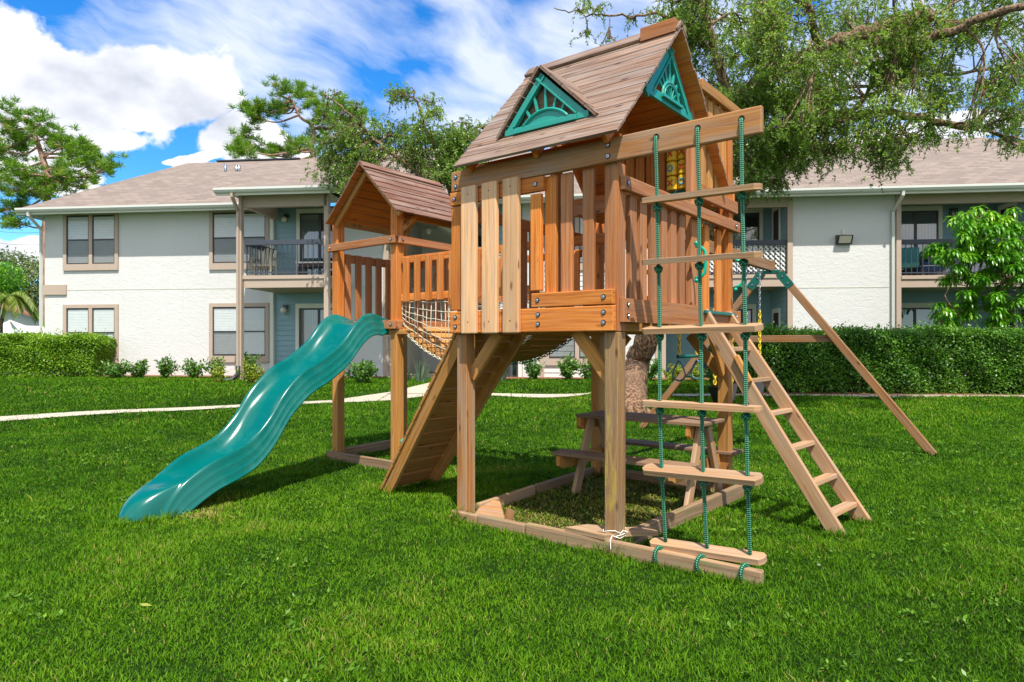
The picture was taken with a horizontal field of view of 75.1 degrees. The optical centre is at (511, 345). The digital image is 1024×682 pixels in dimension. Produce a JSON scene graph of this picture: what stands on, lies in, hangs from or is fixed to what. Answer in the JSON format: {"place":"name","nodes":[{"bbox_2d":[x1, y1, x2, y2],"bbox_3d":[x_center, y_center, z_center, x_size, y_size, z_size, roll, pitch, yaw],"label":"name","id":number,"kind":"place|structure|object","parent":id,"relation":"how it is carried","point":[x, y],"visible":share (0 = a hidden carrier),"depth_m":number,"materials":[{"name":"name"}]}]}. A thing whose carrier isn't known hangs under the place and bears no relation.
{"place":"outdoors","nodes":[
{"label":"outdoors","id":0,"kind":"place"},
{"bbox_2d":[222,73,378,158],"bbox_3d":[-12.075,-11.534,37.965,8.890,8.425,4.970,0,0,0],"label":"pine tree","id":1,"kind":"object","parent":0,"point":[240,147],"visible":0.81,"depth_m":37.52,"materials":[{"name":"green plant"}]},
{"bbox_2d":[0,391,710,420],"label":"path","id":2,"kind":"structure","parent":0,"point":[373,397],"depth_m":12.14,"materials":[{"name":"concrete"}]},
{"bbox_2d":[389,383,428,392],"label":"entry path","id":3,"kind":"structure","parent":0,"point":[422,388],"depth_m":15.12,"materials":[{"name":"concrete"}]},
{"bbox_2d":[0,371,1023,681],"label":"ground","id":4,"kind":"structure","parent":0,"point":[428,611],"depth_m":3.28,"materials":[{"name":"green plant"}]},
{"bbox_2d":[0,260,28,303],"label":"bushy tree","id":5,"kind":"object","parent":4,"relation":"on","point":[10,285],"visible":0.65,"depth_m":37.99,"materials":[{"name":"green plant"}]},
{"bbox_2d":[0,245,38,306],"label":"bushy tree","id":6,"kind":"object","parent":4,"relation":"on","point":[31,268],"visible":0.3,"depth_m":43.09,"materials":[{"name":"green plant"}]},
{"bbox_2d":[0,304,38,332],"bbox_3d":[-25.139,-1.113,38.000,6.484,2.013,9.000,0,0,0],"label":"house","id":7,"kind":"structure","parent":4,"relation":"on","point":[26,320],"depth_m":34.00,"materials":[{"name":"white tile"}]},
{"bbox_2d":[0,291,44,332],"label":"palm tree","id":8,"kind":"object","parent":4,"relation":"on","point":[19,299],"visible":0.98,"depth_m":25.93,"materials":[{"name":"green plant"}]},
{"bbox_2d":[3,320,44,332],"bbox_3d":[-21.952,-0.067,30.063,2.444,2.134,4.290,0,0,-38],"label":"shade sail","id":9,"kind":"object","parent":4,"relation":"on","point":[7,326],"visible":0.34,"depth_m":29.13,"materials":[{"name":"white fabric"}]},
{"bbox_2d":[0,328,116,376],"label":"hedge","id":10,"kind":"object","parent":4,"relation":"on","point":[25,354],"visible":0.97,"depth_m":19.88,"materials":[{"name":"green plant"}]},
{"bbox_2d":[0,95,130,321],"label":"pine tree","id":11,"kind":"object","parent":4,"relation":"on","point":[43,186],"visible":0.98,"depth_m":32.69,"materials":[{"name":"green plant"}]},
{"bbox_2d":[96,358,132,377],"bbox_3d":[-11.539,0.689,19.307,1.116,0.713,0.836,0,0,0],"label":"shrub","id":12,"kind":"object","parent":4,"relation":"on","point":[117,370],"visible":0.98,"depth_m":19.27,"materials":[{"name":"green plant"}]},
{"bbox_2d":[126,358,149,377],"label":"shrub","id":13,"kind":"object","parent":4,"relation":"on","point":[140,371],"visible":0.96,"depth_m":19.52,"materials":[{"name":"green plant"}]},
{"bbox_2d":[86,375,238,376],"bbox_3d":[-10.413,0.920,20.303,5.492,0.001,0.950,0,0,6],"label":"mulch bed","id":14,"kind":"object","parent":4,"relation":"on","point":[181,375],"visible":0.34,"depth_m":20.56,"materials":[{"name":"brown soil"}]},
{"bbox_2d":[153,354,179,378],"bbox_3d":[-9.880,0.588,19.099,0.645,0.798,0.665,0,0,-13],"label":"shrub","id":15,"kind":"object","parent":4,"relation":"on","point":[166,370],"visible":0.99,"depth_m":19.03,"materials":[{"name":"green plant"}]},
{"bbox_2d":[179,357,209,377],"bbox_3d":[-9.238,0.654,19.330,0.829,0.666,0.574,0,0,0],"label":"shrub","id":16,"kind":"object","parent":4,"relation":"on","point":[192,369],"visible":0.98,"depth_m":19.29,"materials":[{"name":"green plant"}]},
{"bbox_2d":[202,355,225,373],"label":"shrub","id":17,"kind":"object","parent":4,"relation":"on","point":[218,364],"visible":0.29,"depth_m":19.51,"materials":[{"name":"green plant"}]},
{"bbox_2d":[209,363,228,381],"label":"shrub","id":18,"kind":"object","parent":4,"relation":"on","point":[217,375],"visible":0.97,"depth_m":17.33,"materials":[{"name":"green plant"}]},
{"bbox_2d":[235,358,264,382],"bbox_3d":[-6.646,0.644,17.096,0.858,0.665,0.479,0,0,0],"label":"shrub","id":19,"kind":"object","parent":4,"relation":"on","point":[250,374],"visible":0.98,"depth_m":17.01,"materials":[{"name":"green plant"}]},
{"bbox_2d":[244,352,261,377],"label":"shrub","id":20,"kind":"object","parent":4,"relation":"on","point":[250,361],"visible":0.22,"depth_m":18.81,"materials":[{"name":"green plant"}]},
{"bbox_2d":[344,359,378,382],"bbox_3d":[-3.897,0.657,17.029,1.028,0.679,0.794,0,0,0],"label":"shrub","id":21,"kind":"object","parent":4,"relation":"on","point":[363,372],"visible":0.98,"depth_m":16.92,"materials":[{"name":"green plant"}]},
{"bbox_2d":[299,82,493,309],"bbox_3d":[-2.827,-2.861,17.405,5.260,8.333,2.817,0,0,0],"label":"weeping tree","id":22,"kind":"object","parent":4,"relation":"on","point":[448,151],"visible":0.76,"depth_m":16.94,"materials":[{"name":"green plant"}]},
{"bbox_2d":[407,357,430,381],"bbox_3d":[-2.405,0.615,17.624,0.640,0.689,0.563,0,0,36],"label":"snake plant","id":23,"kind":"object","parent":4,"relation":"on","point":[420,373],"visible":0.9,"depth_m":17.57,"materials":[{"name":"green plant"}]},
{"bbox_2d":[475,499,504,518],"bbox_3d":[-0.134,1.117,4.505,0.245,0.026,0.165,0,42,30],"label":"loose board","id":24,"kind":"object","parent":4,"relation":"on","point":[493,508],"visible":0.77,"depth_m":4.50,"materials":[{"name":"brown wood"}]},
{"bbox_2d":[500,366,509,380],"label":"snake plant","id":25,"kind":"object","parent":4,"relation":"on","point":[503,378],"visible":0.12,"depth_m":17.95,"materials":[{"name":"green plant"}]},
{"bbox_2d":[505,508,514,519],"bbox_3d":[-0.022,1.155,4.498,0.030,0.100,0.060,23,-12,-30],"label":"loose board","id":26,"kind":"object","parent":4,"relation":"on","point":[509,514],"visible":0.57,"depth_m":4.48,"materials":[{"name":"brown wood"}]},
{"bbox_2d":[2,435,1023,681],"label":"weeds","id":27,"kind":"object","parent":4,"relation":"on","point":[934,605],"visible":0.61,"depth_m":3.78,"materials":[{"name":"green plant"}]},
{"bbox_2d":[14,137,1023,380],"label":"apartment building","id":28,"kind":"structure","parent":4,"relation":"on","point":[152,266],"depth_m":20.37,"materials":[{"name":"paint"}]},
{"bbox_2d":[63,213,118,270],"bbox_3d":[-13.322,-3.312,21.056,1.880,1.861,0.053,0,0,6],"label":"window","id":29,"kind":"structure","parent":28,"relation":"in","point":[90,241],"depth_m":21.05,"materials":[{"name":"glass"}]},
{"bbox_2d":[63,304,118,362],"bbox_3d":[-13.322,-0.376,21.056,1.880,1.861,0.053,0,0,6],"label":"window","id":30,"kind":"structure","parent":28,"relation":"in","point":[96,318],"depth_m":21.04,"materials":[{"name":"white glass"}]},
{"bbox_2d":[209,210,268,269],"bbox_3d":[-8.405,-3.286,20.508,1.939,1.879,0.053,0,0,6],"label":"window","id":31,"kind":"structure","parent":28,"relation":"in","point":[222,224],"depth_m":20.56,"materials":[{"name":"grey glass"}]},
{"bbox_2d":[209,303,268,361],"bbox_3d":[-8.405,-0.400,20.508,1.939,1.826,0.053,0,0,6],"label":"window","id":32,"kind":"structure","parent":28,"relation":"in","point":[222,316],"depth_m":20.52,"materials":[{"name":"white glass"}]},
{"bbox_2d":[249,248,278,275],"bbox_3d":[-7.157,-2.406,19.236,0.660,0.922,0.670,0,0,-4],"label":"deck chair","id":33,"kind":"object","parent":28,"relation":"on","point":[274,263],"visible":0.69,"depth_m":19.46,"materials":[{"name":"beige wood"}]},
{"bbox_2d":[295,303,331,350],"bbox_3d":[-5.889,-0.154,20.320,1.494,2.268,0.027,0,0,6],"label":"sliding door","id":34,"kind":"structure","parent":28,"relation":"in","point":[307,316],"depth_m":20.37,"materials":[{"name":"glass"}]},
{"bbox_2d":[296,261,331,274],"bbox_3d":[-5.503,-2.165,19.157,1.240,0.440,0.600,0,0,6],"label":"patio table","id":35,"kind":"object","parent":28,"relation":"on","point":[310,265],"visible":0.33,"depth_m":18.94,"materials":[{"name":"white paint"}]},
{"bbox_2d":[296,208,332,276],"bbox_3d":[-5.861,-3.104,20.317,1.494,2.168,0.027,0,0,6],"label":"sliding door","id":36,"kind":"structure","parent":28,"relation":"in","point":[309,222],"depth_m":20.36,"materials":[{"name":"glass"}]},
{"bbox_2d":[478,236,481,267],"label":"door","id":37,"kind":"structure","parent":28,"relation":"in","point":[479,237],"depth_m":23.68,"materials":[{"name":"black"}]},
{"bbox_2d":[500,304,521,376],"bbox_3d":[-0.089,-0.119,19.623,0.763,2.198,0.027,0,0,6],"label":"sliding door","id":38,"kind":"structure","parent":28,"relation":"in","point":[514,370],"depth_m":19.61,"materials":[{"name":"brown metal"}]},
{"bbox_2d":[545,306,604,364],"bbox_3d":[1.897,-0.315,19.405,1.871,1.778,0.053,0,0,6],"label":"window","id":39,"kind":"structure","parent":28,"relation":"in","point":[549,360],"depth_m":19.44,"materials":[{"name":"brown metal"}]},
{"bbox_2d":[574,217,604,269],"bbox_3d":[1.897,-3.071,19.405,1.871,1.753,0.053,0,0,6],"label":"window","id":40,"kind":"structure","parent":28,"relation":"in","point":[577,228],"depth_m":19.39,"materials":[{"name":"grey glass"}]},
{"bbox_2d":[697,307,713,376],"bbox_3d":[6.121,-0.099,20.491,0.849,2.158,0.027,0,0,6],"label":"sliding door","id":41,"kind":"structure","parent":28,"relation":"in","point":[710,308],"depth_m":20.52,"materials":[{"name":"glass"}]},
{"bbox_2d":[738,304,755,322],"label":"sliding door","id":42,"kind":"structure","parent":28,"relation":"in","point":[751,308],"depth_m":20.35,"materials":[{"name":"grey metal"}]},
{"bbox_2d":[733,208,762,274],"bbox_3d":[7.037,-3.105,20.389,1.255,2.196,0.027,0,0,6],"label":"sliding door","id":43,"kind":"structure","parent":28,"relation":"in","point":[753,217],"depth_m":20.36,"materials":[{"name":"glass"}]},
{"bbox_2d":[772,208,780,273],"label":"storage door","id":44,"kind":"structure","parent":28,"relation":"in","point":[776,212],"depth_m":19.64,"materials":[{"name":"grey"}]},
{"bbox_2d":[772,308,780,329],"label":"storage door","id":45,"kind":"structure","parent":28,"relation":"in","point":[776,313],"depth_m":19.59,"materials":[{"name":"grey"}]},
{"bbox_2d":[901,247,921,274],"bbox_3d":[11.380,-2.394,19.128,0.696,0.926,0.767,0,0,31],"label":"armchair","id":46,"kind":"object","parent":28,"relation":"on","point":[908,257],"visible":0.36,"depth_m":19.24,"materials":[{"name":"teal fabric"}]},
{"bbox_2d":[901,303,940,329],"bbox_3d":[11.996,-0.145,19.849,1.467,2.250,0.174,0,0,2],"label":"sliding door","id":47,"kind":"structure","parent":28,"relation":"in","point":[911,313],"depth_m":19.83,"materials":[{"name":"glass"}]},
{"bbox_2d":[901,206,942,274],"bbox_3d":[12.014,-3.043,19.834,1.506,2.221,0.027,0,0,6],"label":"sliding door","id":48,"kind":"structure","parent":28,"relation":"in","point":[917,222],"depth_m":19.82,"materials":[{"name":"glass"}]},
{"bbox_2d":[915,262,943,274],"bbox_3d":[11.838,-2.143,18.884,0.610,0.420,0.510,0,0,6],"label":"side table","id":49,"kind":"object","parent":28,"relation":"on","point":[925,267],"visible":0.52,"depth_m":18.66,"materials":[{"name":"blue fabric"}]},
{"bbox_2d":[929,247,988,274],"bbox_3d":[12.725,-2.421,19.044,1.300,0.876,0.834,0,0,6],"label":"sofa","id":50,"kind":"object","parent":28,"relation":"on","point":[976,266],"visible":0.13,"depth_m":18.69,"materials":[{"name":"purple fabric"}]},
{"bbox_2d":[998,203,1017,273],"bbox_3d":[14.073,-2.993,18.910,0.032,2.120,0.850,0,0,6],"label":"storage door","id":51,"kind":"structure","parent":28,"relation":"in","point":[1001,209],"depth_m":18.93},
{"bbox_2d":[1000,309,1017,329],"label":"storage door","id":52,"kind":"structure","parent":28,"relation":"in","point":[1011,324],"depth_m":18.70,"materials":[{"name":"grey"}]},
{"bbox_2d":[117,17,936,585],"bbox_3d":[0.605,-0.421,6.249,5.102,3.441,6.815,0,0,38],"label":"play set","id":53,"kind":"object","parent":4,"relation":"on","point":[597,119],"visible":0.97,"depth_m":4.65,"materials":[{"name":"brown wood"}]},
{"bbox_2d":[565,524,657,539],"bbox_3d":[0.586,1.107,3.952,0.553,0.036,0.209,0,0,12],"label":"loose board","id":54,"kind":"object","parent":53,"relation":"on","point":[593,531],"visible":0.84,"depth_m":3.94,"materials":[{"name":"brown wood"}]},
{"bbox_2d":[603,527,627,549],"bbox_3d":[0.574,1.118,3.928,0.198,0.087,0.198,0,0,-40],"label":"string","id":55,"kind":"object","parent":53,"relation":"attached to","point":[616,536],"visible":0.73,"depth_m":3.87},
{"bbox_2d":[672,334,698,380],"bbox_3d":[1.666,-0.305,6.293,0.140,1.270,0.470,0,0,38],"label":"trapeze","id":56,"kind":"object","parent":53,"relation":"hanging from","point":[695,355],"visible":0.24,"depth_m":6.14,"materials":[{"name":"metal"}]},
{"bbox_2d":[641,117,766,581],"bbox_3d":[1.012,0.022,3.563,0.661,2.370,0.155,0,0,38],"label":"rope ladder","id":57,"kind":"object","parent":53,"relation":"hanging from","point":[703,476],"visible":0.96,"depth_m":3.53,"materials":[{"name":"brown wood"}]},
{"bbox_2d":[708,261,737,402],"bbox_3d":[2.252,-0.157,7.091,0.140,1.568,0.526,0,0,38],"label":"swing","id":58,"kind":"object","parent":53,"relation":"hanging from","point":[713,389],"visible":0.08,"depth_m":6.96,"materials":[{"name":"yellow metal"}]},
{"bbox_2d":[743,267,764,395],"bbox_3d":[2.837,-0.157,7.840,0.140,1.568,0.526,0,0,38],"label":"swing","id":59,"kind":"object","parent":53,"relation":"hanging from","point":[760,386],"visible":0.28,"depth_m":8.02,"materials":[{"name":"yellow metal"}]},
{"bbox_2d":[522,357,543,379],"bbox_3d":[0.587,0.622,18.419,0.664,0.675,0.509,0,0,0],"label":"shrub","id":60,"kind":"object","parent":4,"relation":"on","point":[533,372],"visible":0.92,"depth_m":18.37,"materials":[{"name":"green plant"}]},
{"bbox_2d":[555,352,579,379],"bbox_3d":[1.490,0.569,18.393,0.652,0.872,0.695,0,0,34],"label":"shrub","id":61,"kind":"object","parent":4,"relation":"on","point":[567,368],"visible":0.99,"depth_m":18.30,"materials":[{"name":"green plant"}]},
{"bbox_2d":[575,356,590,379],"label":"shrub","id":62,"kind":"object","parent":4,"relation":"on","point":[586,371],"visible":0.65,"depth_m":18.29,"materials":[{"name":"green plant"}]},
{"bbox_2d":[503,476,707,528],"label":"sandbox floor","id":63,"kind":"structure","parent":4,"relation":"on","point":[589,516],"depth_m":4.92,"materials":[{"name":"grass"}]},
{"bbox_2d":[551,410,743,505],"bbox_3d":[1.094,0.902,5.350,1.180,0.685,1.130,0,0,38],"label":"picnic bench","id":64,"kind":"object","parent":63,"relation":"on","point":[588,422],"visible":0.65,"depth_m":5.19,"materials":[{"name":"brown wood"}]},
{"bbox_2d":[506,377,709,379],"bbox_3d":[2.591,0.923,18.828,6.251,0.008,1.000,0,0,6],"label":"mulch bed","id":65,"kind":"object","parent":4,"relation":"on","point":[573,378],"visible":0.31,"depth_m":18.70,"materials":[{"name":"brown soil"}]},
{"bbox_2d":[648,358,662,380],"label":"shrub","id":66,"kind":"object","parent":4,"relation":"on","point":[653,369],"visible":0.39,"depth_m":17.98,"materials":[{"name":"green plant"}]},
{"bbox_2d":[662,362,682,381],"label":"shrub","id":67,"kind":"object","parent":4,"relation":"on","point":[677,371],"visible":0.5,"depth_m":17.34,"materials":[{"name":"green plant"}]},
{"bbox_2d":[689,362,704,381],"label":"shrub","id":68,"kind":"object","parent":4,"relation":"on","point":[695,373],"visible":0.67,"depth_m":17.25,"materials":[{"name":"green plant"}]},
{"bbox_2d":[554,0,1023,412],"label":"spreading tree","id":69,"kind":"object","parent":4,"relation":"on","point":[802,112],"visible":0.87,"depth_m":10.59,"materials":[{"name":"green plant"}]},
{"bbox_2d":[736,390,1023,394],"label":"hedge bed","id":70,"kind":"object","parent":4,"relation":"on","point":[889,393],"visible":0.28,"depth_m":14.17,"materials":[{"name":"brown soil"}]},
{"bbox_2d":[706,314,1023,394],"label":"hedge","id":71,"kind":"object","parent":70,"relation":"on","point":[932,359],"visible":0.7,"depth_m":14.17,"materials":[{"name":"green plant"}]},
{"bbox_2d":[736,394,1023,396],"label":"garden edging","id":72,"kind":"object","parent":4,"relation":"on","point":[861,395],"visible":0.38,"depth_m":13.78,"materials":[{"name":"concrete"}]},
{"bbox_2d":[920,205,1023,330],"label":"young tree","id":73,"kind":"object","parent":4,"relation":"on","point":[989,228],"visible":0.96,"depth_m":15.65,"materials":[{"name":"green plant"}]},
{"bbox_2d":[0,0,1023,293],"label":"sky","id":74,"kind":"structure","parent":0,"point":[155,82],"materials":[{"name":"blue"}]}
]}

